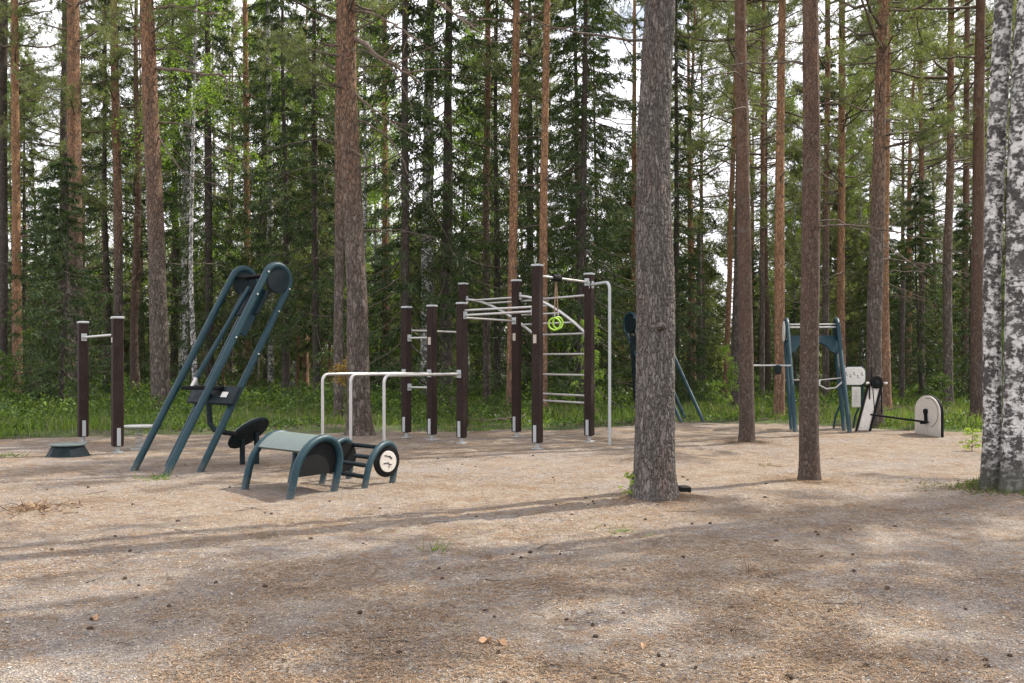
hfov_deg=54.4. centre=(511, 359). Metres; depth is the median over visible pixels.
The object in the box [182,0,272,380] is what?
pine tree
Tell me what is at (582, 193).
spruce tree
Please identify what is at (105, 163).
spruce tree
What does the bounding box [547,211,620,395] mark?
young spruce
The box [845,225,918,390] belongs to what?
young spruce
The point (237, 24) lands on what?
pine tree
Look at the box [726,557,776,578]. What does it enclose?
dry twigs
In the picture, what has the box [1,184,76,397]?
young spruce
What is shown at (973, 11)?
pine tree
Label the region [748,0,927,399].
pine tree
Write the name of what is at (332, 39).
pine tree
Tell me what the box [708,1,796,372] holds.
pine tree
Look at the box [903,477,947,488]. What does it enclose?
grass tuft
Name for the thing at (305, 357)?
pine tree
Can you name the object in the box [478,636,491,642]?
fallen leaf
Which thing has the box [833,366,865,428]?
exercise machine
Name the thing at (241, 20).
birch tree
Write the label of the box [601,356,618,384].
bush
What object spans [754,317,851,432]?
lift machine
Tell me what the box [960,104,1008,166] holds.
pine tree
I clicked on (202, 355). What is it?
young pine
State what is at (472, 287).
young pine
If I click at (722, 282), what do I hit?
young pine
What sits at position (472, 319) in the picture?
young pine
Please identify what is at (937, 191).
pine tree
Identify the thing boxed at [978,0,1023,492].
birch tree
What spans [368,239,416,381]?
young pine
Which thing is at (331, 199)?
young pine
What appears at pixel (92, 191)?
spruce tree
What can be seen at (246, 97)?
pine tree
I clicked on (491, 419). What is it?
fallen branch
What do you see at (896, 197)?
pine tree
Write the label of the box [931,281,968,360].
young pine
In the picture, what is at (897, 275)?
young spruce
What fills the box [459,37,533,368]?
pine tree
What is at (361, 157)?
pine tree
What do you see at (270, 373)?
birch tree
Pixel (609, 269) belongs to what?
young pine
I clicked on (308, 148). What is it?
pine tree
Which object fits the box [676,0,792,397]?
pine tree
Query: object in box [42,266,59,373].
young spruce
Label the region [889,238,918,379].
young pine
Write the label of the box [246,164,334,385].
young pine
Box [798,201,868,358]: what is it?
young pine
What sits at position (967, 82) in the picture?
pine tree
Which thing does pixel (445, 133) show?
spruce tree
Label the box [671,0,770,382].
pine tree
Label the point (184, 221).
birch tree
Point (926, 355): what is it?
young spruce
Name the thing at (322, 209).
pine tree
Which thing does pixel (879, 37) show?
pine tree
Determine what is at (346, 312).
young pine
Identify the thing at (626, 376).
bush
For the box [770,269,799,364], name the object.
young pine
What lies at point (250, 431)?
tilted disc
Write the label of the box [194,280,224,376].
young pine
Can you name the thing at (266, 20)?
spruce tree
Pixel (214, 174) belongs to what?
pine tree
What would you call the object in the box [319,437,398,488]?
dial bench
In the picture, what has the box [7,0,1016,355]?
sky
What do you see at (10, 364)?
bush
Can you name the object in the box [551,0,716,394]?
pine tree
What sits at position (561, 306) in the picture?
young tree
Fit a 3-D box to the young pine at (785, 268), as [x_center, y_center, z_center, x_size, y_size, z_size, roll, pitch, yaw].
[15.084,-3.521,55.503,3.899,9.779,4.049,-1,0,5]
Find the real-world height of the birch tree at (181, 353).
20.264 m
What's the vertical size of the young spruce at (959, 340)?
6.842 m
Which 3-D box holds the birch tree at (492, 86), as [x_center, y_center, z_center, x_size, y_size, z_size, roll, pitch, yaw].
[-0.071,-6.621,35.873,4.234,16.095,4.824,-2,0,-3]
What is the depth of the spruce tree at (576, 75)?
27.65 m
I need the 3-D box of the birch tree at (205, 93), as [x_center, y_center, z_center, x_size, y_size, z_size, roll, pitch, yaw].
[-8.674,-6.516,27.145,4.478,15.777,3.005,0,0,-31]
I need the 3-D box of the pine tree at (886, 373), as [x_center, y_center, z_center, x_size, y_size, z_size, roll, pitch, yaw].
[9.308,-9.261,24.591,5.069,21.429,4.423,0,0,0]
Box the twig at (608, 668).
[603,667,627,677]
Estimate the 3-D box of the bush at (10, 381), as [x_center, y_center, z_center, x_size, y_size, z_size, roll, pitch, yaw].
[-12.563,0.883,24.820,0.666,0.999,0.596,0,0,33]
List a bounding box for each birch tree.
[7,0,57,284]
[7,151,24,256]
[83,58,132,353]
[106,0,286,384]
[107,80,180,315]
[125,0,236,371]
[129,0,236,393]
[197,3,291,374]
[217,0,330,394]
[264,59,333,386]
[307,0,401,263]
[344,1,400,381]
[361,153,391,316]
[362,0,495,402]
[367,73,415,348]
[435,9,519,392]
[452,0,553,395]
[468,102,521,383]
[479,134,520,330]
[754,80,821,388]
[832,63,897,388]
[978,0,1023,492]
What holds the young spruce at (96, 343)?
on the ground at (398, 428)
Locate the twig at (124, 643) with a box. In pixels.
[109,641,137,645]
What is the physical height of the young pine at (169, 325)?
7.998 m
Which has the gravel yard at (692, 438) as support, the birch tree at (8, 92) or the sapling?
the sapling
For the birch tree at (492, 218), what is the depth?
48.51 m
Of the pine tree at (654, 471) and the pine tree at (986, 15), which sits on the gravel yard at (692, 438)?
the pine tree at (654, 471)
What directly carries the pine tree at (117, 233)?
on the ground at (398, 428)
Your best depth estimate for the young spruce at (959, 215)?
27.63 m
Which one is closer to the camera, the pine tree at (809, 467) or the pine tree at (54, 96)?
the pine tree at (809, 467)
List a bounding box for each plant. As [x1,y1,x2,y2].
[618,472,635,493]
[958,427,981,448]
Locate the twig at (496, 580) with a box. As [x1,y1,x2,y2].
[484,578,511,581]
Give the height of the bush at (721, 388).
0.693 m
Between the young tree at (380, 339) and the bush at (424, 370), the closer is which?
the bush at (424, 370)
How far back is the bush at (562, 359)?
33.74 m
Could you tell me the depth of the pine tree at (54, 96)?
42.62 m
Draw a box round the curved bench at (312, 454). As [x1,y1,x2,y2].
[241,429,342,499]
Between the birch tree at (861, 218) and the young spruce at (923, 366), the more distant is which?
the birch tree at (861, 218)
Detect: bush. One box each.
[0,350,21,401]
[1,376,20,407]
[6,327,46,394]
[101,397,110,417]
[245,372,261,392]
[291,380,312,416]
[412,365,426,398]
[473,330,493,371]
[481,396,501,420]
[555,348,571,383]
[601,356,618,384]
[622,369,632,392]
[713,384,726,402]
[754,372,762,398]
[772,379,795,407]
[917,371,954,406]
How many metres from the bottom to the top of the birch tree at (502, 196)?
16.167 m
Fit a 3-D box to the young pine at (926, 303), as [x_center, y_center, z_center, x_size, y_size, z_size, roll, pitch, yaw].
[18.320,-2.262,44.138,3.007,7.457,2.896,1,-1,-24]
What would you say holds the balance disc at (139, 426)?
on the gravel yard at (692, 438)
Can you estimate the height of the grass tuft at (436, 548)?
0.135 m
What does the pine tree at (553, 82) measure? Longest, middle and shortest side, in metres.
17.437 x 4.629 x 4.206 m
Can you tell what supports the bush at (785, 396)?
on the ground at (398, 428)
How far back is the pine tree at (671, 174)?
59.79 m
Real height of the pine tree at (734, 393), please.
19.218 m
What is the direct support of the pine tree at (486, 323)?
on the ground at (398, 428)
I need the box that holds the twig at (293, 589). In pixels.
[273,587,307,589]
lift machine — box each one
[129,262,292,476]
[623,312,704,422]
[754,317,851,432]
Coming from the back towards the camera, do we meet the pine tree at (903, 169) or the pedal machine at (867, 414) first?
the pine tree at (903, 169)
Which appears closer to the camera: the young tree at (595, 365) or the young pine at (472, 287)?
the young tree at (595, 365)
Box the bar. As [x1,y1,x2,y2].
[77,316,124,453]
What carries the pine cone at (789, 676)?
on the gravel yard at (692, 438)
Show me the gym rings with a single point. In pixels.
(557, 278)
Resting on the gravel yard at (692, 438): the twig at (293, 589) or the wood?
the twig at (293, 589)
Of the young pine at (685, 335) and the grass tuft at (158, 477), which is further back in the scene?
the young pine at (685, 335)
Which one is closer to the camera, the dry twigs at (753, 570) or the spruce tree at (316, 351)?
the dry twigs at (753, 570)
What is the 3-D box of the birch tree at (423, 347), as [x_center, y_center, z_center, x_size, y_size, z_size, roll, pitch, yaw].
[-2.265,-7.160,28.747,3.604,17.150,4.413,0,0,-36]
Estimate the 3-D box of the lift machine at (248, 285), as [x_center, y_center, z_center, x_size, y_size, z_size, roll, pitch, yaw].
[-3.808,0.068,12.714,1.093,2.709,1.962,0,0,42]
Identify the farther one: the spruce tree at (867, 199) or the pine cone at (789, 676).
the spruce tree at (867, 199)
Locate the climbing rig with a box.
[321,264,610,449]
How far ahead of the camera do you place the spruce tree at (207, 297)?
32.91 m
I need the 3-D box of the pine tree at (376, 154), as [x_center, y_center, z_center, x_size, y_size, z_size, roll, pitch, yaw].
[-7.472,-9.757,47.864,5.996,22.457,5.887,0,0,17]
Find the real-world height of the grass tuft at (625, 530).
0.092 m
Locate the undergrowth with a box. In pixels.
[0,367,1002,435]
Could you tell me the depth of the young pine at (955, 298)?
60.18 m
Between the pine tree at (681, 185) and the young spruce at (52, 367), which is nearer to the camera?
the young spruce at (52, 367)
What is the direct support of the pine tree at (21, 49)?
on the ground at (398, 428)
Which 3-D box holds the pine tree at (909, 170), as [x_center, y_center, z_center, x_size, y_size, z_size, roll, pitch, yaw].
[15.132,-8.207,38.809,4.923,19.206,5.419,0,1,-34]
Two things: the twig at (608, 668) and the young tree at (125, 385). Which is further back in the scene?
the young tree at (125, 385)
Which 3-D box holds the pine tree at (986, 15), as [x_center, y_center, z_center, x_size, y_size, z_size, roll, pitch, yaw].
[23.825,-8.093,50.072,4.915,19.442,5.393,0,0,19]
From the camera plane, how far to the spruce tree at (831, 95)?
49.56 m
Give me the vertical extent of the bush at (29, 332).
2.275 m
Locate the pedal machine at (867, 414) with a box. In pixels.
[855,367,928,430]
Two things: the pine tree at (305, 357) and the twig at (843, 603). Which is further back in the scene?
the pine tree at (305, 357)
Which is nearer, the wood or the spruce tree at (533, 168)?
the spruce tree at (533, 168)
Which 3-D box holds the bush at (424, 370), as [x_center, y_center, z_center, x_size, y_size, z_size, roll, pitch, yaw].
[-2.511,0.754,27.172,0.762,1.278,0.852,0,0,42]
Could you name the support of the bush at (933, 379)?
on the ground at (398, 428)
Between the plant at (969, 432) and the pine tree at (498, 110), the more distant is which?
the pine tree at (498, 110)
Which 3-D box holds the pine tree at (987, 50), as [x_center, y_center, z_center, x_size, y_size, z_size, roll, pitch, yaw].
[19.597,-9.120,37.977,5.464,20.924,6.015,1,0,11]
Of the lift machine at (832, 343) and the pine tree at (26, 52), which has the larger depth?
the pine tree at (26, 52)
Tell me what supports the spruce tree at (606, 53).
on the ground at (398, 428)
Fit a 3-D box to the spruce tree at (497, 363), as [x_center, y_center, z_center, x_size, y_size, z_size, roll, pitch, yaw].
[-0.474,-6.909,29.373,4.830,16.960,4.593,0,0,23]
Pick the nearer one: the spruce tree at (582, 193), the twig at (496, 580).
the twig at (496, 580)
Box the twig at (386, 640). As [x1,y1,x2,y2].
[362,640,406,641]
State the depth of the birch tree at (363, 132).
27.61 m
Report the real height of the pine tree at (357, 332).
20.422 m
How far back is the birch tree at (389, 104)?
56.63 m
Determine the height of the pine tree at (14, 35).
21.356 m
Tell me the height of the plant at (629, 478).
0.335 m
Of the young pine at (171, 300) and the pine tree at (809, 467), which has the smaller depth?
the pine tree at (809, 467)
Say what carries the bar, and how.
on the gravel yard at (692, 438)
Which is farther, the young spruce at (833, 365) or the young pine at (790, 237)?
the young pine at (790, 237)
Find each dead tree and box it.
[697,224,702,381]
[899,280,904,403]
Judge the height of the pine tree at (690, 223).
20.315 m
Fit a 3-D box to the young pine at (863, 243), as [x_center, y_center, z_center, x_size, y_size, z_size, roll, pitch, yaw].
[12.827,-2.861,37.914,4.669,8.690,4.444,-1,0,25]
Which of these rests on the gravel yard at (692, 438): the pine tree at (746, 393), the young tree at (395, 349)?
the pine tree at (746, 393)
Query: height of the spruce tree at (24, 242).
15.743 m
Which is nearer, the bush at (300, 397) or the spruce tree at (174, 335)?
the bush at (300, 397)
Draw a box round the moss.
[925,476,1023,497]
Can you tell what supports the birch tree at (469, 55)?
on the ground at (398, 428)
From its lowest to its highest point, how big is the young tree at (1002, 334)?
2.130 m
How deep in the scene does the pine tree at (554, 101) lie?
50.30 m
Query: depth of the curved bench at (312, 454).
10.21 m
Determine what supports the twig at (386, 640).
on the gravel yard at (692, 438)
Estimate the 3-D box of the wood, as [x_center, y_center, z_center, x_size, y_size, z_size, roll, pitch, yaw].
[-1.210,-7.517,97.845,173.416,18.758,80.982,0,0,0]
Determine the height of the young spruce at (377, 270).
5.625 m
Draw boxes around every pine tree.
[0,0,66,392]
[0,0,106,393]
[0,0,140,399]
[7,0,81,385]
[7,0,112,384]
[7,1,38,266]
[7,47,59,367]
[7,84,57,366]
[7,95,36,291]
[29,0,130,274]
[33,0,143,379]
[40,106,113,296]
[41,0,186,323]
[58,0,252,394]
[82,0,292,409]
[96,24,183,376]
[98,78,171,236]
[109,102,170,374]
[165,0,300,389]
[180,9,250,353]
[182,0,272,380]
[194,1,259,378]
[237,97,308,337]
[243,10,334,378]
[244,0,415,419]
[249,0,504,435]
[258,1,344,385]
[273,15,330,209]
[278,41,332,372]
[282,0,399,279]
[287,0,400,270]
[296,132,332,343]
[298,1,401,274]
[325,0,468,388]
[418,0,561,405]
[418,0,572,409]
[418,0,596,413]
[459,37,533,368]
[480,0,685,502]
[498,3,574,257]
[499,64,553,378]
[505,3,599,330]
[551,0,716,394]
[612,0,758,390]
[613,0,774,379]
[626,120,695,252]
[631,0,966,480]
[670,0,837,396]
[670,98,710,265]
[670,125,706,247]
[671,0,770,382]
[674,0,829,411]
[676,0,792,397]
[676,0,838,417]
[680,0,826,442]
[694,0,797,332]
[694,0,850,393]
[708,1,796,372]
[709,36,791,321]
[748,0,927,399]
[759,0,958,402]
[784,44,865,271]
[792,0,987,427]
[820,0,967,411]
[820,0,1011,407]
[823,42,893,365]
[830,0,914,333]
[832,0,960,382]
[845,44,915,233]
[849,3,971,322]
[850,0,1008,388]
[869,0,1016,420]
[890,42,969,369]
[891,0,993,311]
[893,0,1016,390]
[896,70,962,375]
[935,90,986,327]
[937,6,1009,264]
[946,2,1016,195]
[954,0,1014,370]
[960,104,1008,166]
[969,4,1015,171]
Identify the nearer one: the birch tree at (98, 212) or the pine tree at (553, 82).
the pine tree at (553, 82)
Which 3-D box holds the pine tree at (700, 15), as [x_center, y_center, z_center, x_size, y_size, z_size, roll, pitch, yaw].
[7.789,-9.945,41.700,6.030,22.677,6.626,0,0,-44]
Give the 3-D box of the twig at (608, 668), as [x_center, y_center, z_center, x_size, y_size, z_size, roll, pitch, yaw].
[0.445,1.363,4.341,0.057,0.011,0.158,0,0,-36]
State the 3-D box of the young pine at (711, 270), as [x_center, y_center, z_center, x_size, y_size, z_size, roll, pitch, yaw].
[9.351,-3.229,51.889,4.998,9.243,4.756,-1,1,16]
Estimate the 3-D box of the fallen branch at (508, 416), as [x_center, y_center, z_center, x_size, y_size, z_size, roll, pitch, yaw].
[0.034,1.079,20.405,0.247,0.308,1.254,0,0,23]
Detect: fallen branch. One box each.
[468,406,524,420]
[497,409,525,419]
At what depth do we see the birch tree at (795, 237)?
40.40 m
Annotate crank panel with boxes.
[915,395,943,436]
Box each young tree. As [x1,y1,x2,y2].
[100,364,131,408]
[368,292,397,378]
[373,296,419,377]
[549,258,597,397]
[566,316,607,405]
[705,344,738,409]
[1001,330,1003,400]
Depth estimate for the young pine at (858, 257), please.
54.10 m
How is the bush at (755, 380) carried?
on the ground at (398, 428)
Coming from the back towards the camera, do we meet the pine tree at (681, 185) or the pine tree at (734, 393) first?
the pine tree at (681, 185)
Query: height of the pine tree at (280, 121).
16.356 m
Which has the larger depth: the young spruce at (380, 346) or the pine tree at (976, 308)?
the young spruce at (380, 346)
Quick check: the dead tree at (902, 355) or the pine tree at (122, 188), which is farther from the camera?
the pine tree at (122, 188)
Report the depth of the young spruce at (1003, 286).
25.63 m
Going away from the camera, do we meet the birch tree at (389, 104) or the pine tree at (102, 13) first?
the pine tree at (102, 13)
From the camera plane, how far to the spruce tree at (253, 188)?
39.91 m
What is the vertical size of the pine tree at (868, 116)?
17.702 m
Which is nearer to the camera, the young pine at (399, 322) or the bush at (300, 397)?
the bush at (300, 397)
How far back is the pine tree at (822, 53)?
57.92 m
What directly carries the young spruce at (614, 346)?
on the ground at (398, 428)
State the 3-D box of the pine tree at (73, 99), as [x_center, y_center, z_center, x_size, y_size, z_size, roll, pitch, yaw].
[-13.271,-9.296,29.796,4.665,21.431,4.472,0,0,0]
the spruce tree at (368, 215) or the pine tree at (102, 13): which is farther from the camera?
the spruce tree at (368, 215)
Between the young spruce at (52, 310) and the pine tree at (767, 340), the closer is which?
the pine tree at (767, 340)
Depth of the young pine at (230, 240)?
44.63 m
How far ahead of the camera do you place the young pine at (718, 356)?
62.91 m
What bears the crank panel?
on the gravel yard at (692, 438)
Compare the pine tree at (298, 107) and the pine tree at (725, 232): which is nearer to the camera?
the pine tree at (298, 107)
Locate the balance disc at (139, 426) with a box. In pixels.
[124,424,152,449]
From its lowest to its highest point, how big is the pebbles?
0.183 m
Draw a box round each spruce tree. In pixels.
[7,58,55,365]
[33,0,177,389]
[81,141,101,354]
[95,0,230,384]
[136,0,281,385]
[181,0,324,388]
[217,0,344,395]
[223,4,305,388]
[237,0,395,395]
[286,0,506,411]
[306,13,394,377]
[324,133,381,348]
[344,0,536,409]
[412,15,508,343]
[414,0,575,399]
[475,0,596,390]
[494,0,691,412]
[504,0,638,332]
[550,105,588,371]
[553,10,631,384]
[611,0,734,392]
[791,45,866,380]
[819,78,868,373]
[857,136,891,355]
[969,43,1010,328]
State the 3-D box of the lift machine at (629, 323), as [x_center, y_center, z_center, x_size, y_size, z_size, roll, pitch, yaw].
[3.390,0.152,22.498,0.756,2.543,2.287,0,0,-27]
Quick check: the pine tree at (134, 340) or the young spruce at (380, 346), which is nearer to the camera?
the pine tree at (134, 340)
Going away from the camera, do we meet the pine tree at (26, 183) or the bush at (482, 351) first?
the bush at (482, 351)
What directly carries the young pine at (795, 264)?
on the ground at (398, 428)
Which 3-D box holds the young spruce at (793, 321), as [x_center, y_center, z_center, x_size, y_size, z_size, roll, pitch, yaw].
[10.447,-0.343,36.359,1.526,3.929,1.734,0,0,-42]
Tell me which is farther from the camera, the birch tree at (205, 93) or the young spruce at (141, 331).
the young spruce at (141, 331)
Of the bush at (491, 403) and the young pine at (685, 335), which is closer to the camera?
the bush at (491, 403)
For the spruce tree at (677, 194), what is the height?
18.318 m
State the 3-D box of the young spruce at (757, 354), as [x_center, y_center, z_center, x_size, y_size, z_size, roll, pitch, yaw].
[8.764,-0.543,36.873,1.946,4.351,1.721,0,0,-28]
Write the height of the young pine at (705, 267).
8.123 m
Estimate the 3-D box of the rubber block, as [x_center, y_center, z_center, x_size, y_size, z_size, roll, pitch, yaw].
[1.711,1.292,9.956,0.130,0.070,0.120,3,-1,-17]
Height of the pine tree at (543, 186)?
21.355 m
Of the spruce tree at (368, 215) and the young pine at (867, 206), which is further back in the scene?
the spruce tree at (368, 215)
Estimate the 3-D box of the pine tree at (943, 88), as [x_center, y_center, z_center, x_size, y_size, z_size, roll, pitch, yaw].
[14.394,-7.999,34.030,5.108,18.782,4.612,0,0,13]
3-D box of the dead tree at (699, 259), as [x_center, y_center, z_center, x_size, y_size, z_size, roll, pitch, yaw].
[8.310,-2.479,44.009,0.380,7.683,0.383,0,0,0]
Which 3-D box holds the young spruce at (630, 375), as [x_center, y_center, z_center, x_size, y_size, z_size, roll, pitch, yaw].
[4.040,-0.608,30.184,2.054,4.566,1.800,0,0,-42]
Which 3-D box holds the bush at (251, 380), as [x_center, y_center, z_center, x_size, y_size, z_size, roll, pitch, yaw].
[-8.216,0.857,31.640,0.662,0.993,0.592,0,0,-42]
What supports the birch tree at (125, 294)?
on the ground at (398, 428)
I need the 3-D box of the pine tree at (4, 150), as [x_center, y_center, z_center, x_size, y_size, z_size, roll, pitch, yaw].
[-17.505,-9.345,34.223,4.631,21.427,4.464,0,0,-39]
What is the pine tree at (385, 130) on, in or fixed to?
on the ground at (398, 428)
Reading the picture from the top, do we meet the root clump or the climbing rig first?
the climbing rig
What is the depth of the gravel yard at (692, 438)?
6.93 m
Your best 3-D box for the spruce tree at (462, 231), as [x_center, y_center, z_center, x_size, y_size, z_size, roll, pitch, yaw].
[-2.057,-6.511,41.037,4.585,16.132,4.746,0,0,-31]
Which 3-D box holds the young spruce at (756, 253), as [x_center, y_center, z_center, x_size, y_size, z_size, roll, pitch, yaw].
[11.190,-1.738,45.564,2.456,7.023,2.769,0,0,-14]
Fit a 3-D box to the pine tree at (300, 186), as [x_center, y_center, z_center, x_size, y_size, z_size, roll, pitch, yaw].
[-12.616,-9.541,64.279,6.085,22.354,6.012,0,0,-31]
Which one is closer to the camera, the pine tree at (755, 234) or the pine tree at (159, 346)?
the pine tree at (159, 346)
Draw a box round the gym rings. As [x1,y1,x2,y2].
[548,274,562,330]
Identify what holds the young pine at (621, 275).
on the ground at (398, 428)
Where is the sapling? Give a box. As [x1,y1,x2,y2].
[328,356,346,418]
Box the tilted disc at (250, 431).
[228,417,268,464]
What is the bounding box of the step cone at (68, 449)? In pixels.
[45,442,90,457]
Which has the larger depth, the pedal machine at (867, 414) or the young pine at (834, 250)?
the young pine at (834, 250)
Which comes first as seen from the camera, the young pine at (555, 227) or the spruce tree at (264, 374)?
the young pine at (555, 227)
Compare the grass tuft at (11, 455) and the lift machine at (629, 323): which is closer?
the grass tuft at (11, 455)
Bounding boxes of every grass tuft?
[0,448,28,457]
[134,469,174,480]
[411,537,452,553]
[595,521,654,536]
[757,460,779,466]
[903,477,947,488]
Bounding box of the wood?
[7,121,1004,379]
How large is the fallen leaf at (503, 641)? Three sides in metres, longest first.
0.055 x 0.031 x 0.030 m
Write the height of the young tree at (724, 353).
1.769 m
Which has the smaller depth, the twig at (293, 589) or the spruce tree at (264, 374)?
the twig at (293, 589)
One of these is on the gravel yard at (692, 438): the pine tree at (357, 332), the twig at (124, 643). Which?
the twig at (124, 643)
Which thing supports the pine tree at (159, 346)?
on the ground at (398, 428)
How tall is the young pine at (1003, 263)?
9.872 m
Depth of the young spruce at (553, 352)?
37.11 m
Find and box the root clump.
[0,495,102,518]
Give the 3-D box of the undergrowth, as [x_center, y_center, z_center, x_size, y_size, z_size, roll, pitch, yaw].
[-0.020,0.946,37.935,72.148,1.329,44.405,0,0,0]
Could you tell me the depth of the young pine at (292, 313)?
42.09 m
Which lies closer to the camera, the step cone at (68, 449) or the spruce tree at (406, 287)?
the step cone at (68, 449)
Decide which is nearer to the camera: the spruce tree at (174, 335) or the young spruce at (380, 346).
the spruce tree at (174, 335)
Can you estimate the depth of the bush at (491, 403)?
21.46 m
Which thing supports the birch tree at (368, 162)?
on the ground at (398, 428)
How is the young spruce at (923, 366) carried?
on the ground at (398, 428)
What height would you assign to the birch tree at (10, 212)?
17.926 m
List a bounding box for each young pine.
[167,226,218,367]
[168,270,196,356]
[178,278,224,377]
[194,195,252,385]
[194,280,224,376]
[215,226,261,365]
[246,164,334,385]
[260,217,327,364]
[274,133,377,386]
[300,280,332,357]
[320,245,372,359]
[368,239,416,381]
[389,212,439,381]
[390,216,474,368]
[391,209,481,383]
[452,233,478,362]
[453,203,507,357]
[535,215,575,377]
[589,194,624,354]
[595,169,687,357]
[597,140,636,383]
[602,202,630,381]
[679,214,732,378]
[681,284,716,362]
[682,244,724,354]
[685,262,731,378]
[709,216,770,345]
[753,132,858,348]
[755,169,831,331]
[755,215,799,376]
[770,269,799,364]
[786,172,913,389]
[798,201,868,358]
[836,201,899,360]
[854,208,889,359]
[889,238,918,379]
[906,230,957,384]
[915,243,969,375]
[928,141,1006,338]
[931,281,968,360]
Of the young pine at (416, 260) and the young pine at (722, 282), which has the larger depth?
the young pine at (722, 282)
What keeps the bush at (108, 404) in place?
on the ground at (398, 428)
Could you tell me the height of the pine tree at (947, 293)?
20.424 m
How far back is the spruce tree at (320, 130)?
51.11 m
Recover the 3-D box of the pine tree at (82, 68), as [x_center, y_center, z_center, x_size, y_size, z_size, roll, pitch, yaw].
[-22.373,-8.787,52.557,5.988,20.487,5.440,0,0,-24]
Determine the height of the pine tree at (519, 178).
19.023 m
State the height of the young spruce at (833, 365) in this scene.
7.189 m
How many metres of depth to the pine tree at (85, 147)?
58.31 m
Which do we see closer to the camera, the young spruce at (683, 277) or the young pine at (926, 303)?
the young spruce at (683, 277)
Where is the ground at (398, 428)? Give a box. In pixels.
[0,365,981,438]
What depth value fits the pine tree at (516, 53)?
23.43 m
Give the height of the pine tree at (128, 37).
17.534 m
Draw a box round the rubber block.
[678,485,690,492]
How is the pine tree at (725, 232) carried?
on the ground at (398, 428)
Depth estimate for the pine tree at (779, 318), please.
22.43 m
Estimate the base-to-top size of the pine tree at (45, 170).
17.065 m
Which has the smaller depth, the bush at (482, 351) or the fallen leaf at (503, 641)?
the fallen leaf at (503, 641)
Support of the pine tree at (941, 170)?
on the ground at (398, 428)
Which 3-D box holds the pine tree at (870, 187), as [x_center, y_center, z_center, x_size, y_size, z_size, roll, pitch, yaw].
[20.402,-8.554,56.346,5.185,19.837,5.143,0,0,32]
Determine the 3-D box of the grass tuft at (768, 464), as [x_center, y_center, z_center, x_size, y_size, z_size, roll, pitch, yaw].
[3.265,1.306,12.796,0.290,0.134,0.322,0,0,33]
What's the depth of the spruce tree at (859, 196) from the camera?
60.46 m
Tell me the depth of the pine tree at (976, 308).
20.41 m
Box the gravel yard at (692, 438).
[0,422,1023,682]
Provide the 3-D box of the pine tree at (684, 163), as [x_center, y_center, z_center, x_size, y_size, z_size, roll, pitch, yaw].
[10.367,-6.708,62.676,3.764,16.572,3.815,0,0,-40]
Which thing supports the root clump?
on the gravel yard at (692, 438)
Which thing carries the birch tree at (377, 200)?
on the ground at (398, 428)
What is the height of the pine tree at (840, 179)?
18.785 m
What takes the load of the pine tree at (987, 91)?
on the ground at (398, 428)
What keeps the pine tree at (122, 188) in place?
on the ground at (398, 428)
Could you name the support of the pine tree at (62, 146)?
on the ground at (398, 428)
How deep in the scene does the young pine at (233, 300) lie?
54.96 m
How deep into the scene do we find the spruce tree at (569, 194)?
61.70 m
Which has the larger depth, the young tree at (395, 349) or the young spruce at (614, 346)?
the young spruce at (614, 346)
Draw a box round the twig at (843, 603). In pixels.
[823,602,863,604]
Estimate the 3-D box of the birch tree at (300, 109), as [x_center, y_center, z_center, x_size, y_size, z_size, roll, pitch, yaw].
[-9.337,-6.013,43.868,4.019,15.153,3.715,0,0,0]
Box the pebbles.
[0,438,1023,682]
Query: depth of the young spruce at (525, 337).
30.68 m
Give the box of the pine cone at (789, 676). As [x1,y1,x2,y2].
[785,673,793,678]
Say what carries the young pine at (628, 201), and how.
on the ground at (398, 428)
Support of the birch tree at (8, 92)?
on the ground at (398, 428)
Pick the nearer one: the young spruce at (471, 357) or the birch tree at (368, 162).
the young spruce at (471, 357)
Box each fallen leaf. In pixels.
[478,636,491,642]
[497,638,506,645]
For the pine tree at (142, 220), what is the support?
on the ground at (398, 428)
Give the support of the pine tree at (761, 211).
on the ground at (398, 428)
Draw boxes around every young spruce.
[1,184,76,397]
[2,150,114,409]
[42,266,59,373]
[88,266,113,377]
[124,286,150,385]
[366,243,400,392]
[370,298,395,383]
[469,290,504,385]
[501,257,554,397]
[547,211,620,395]
[547,299,573,386]
[573,244,629,386]
[619,287,635,399]
[674,252,721,408]
[728,296,769,393]
[751,248,785,386]
[773,300,799,393]
[819,247,865,388]
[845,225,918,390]
[889,176,962,398]
[889,239,932,388]
[912,318,938,382]
[929,201,1004,400]
[953,283,1003,376]
[1001,283,1004,396]
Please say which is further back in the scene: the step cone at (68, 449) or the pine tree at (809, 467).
the step cone at (68, 449)
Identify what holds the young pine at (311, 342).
on the ground at (398, 428)
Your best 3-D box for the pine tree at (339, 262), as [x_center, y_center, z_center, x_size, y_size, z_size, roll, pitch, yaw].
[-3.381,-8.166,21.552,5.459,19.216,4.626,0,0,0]
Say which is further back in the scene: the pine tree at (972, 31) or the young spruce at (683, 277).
the pine tree at (972, 31)

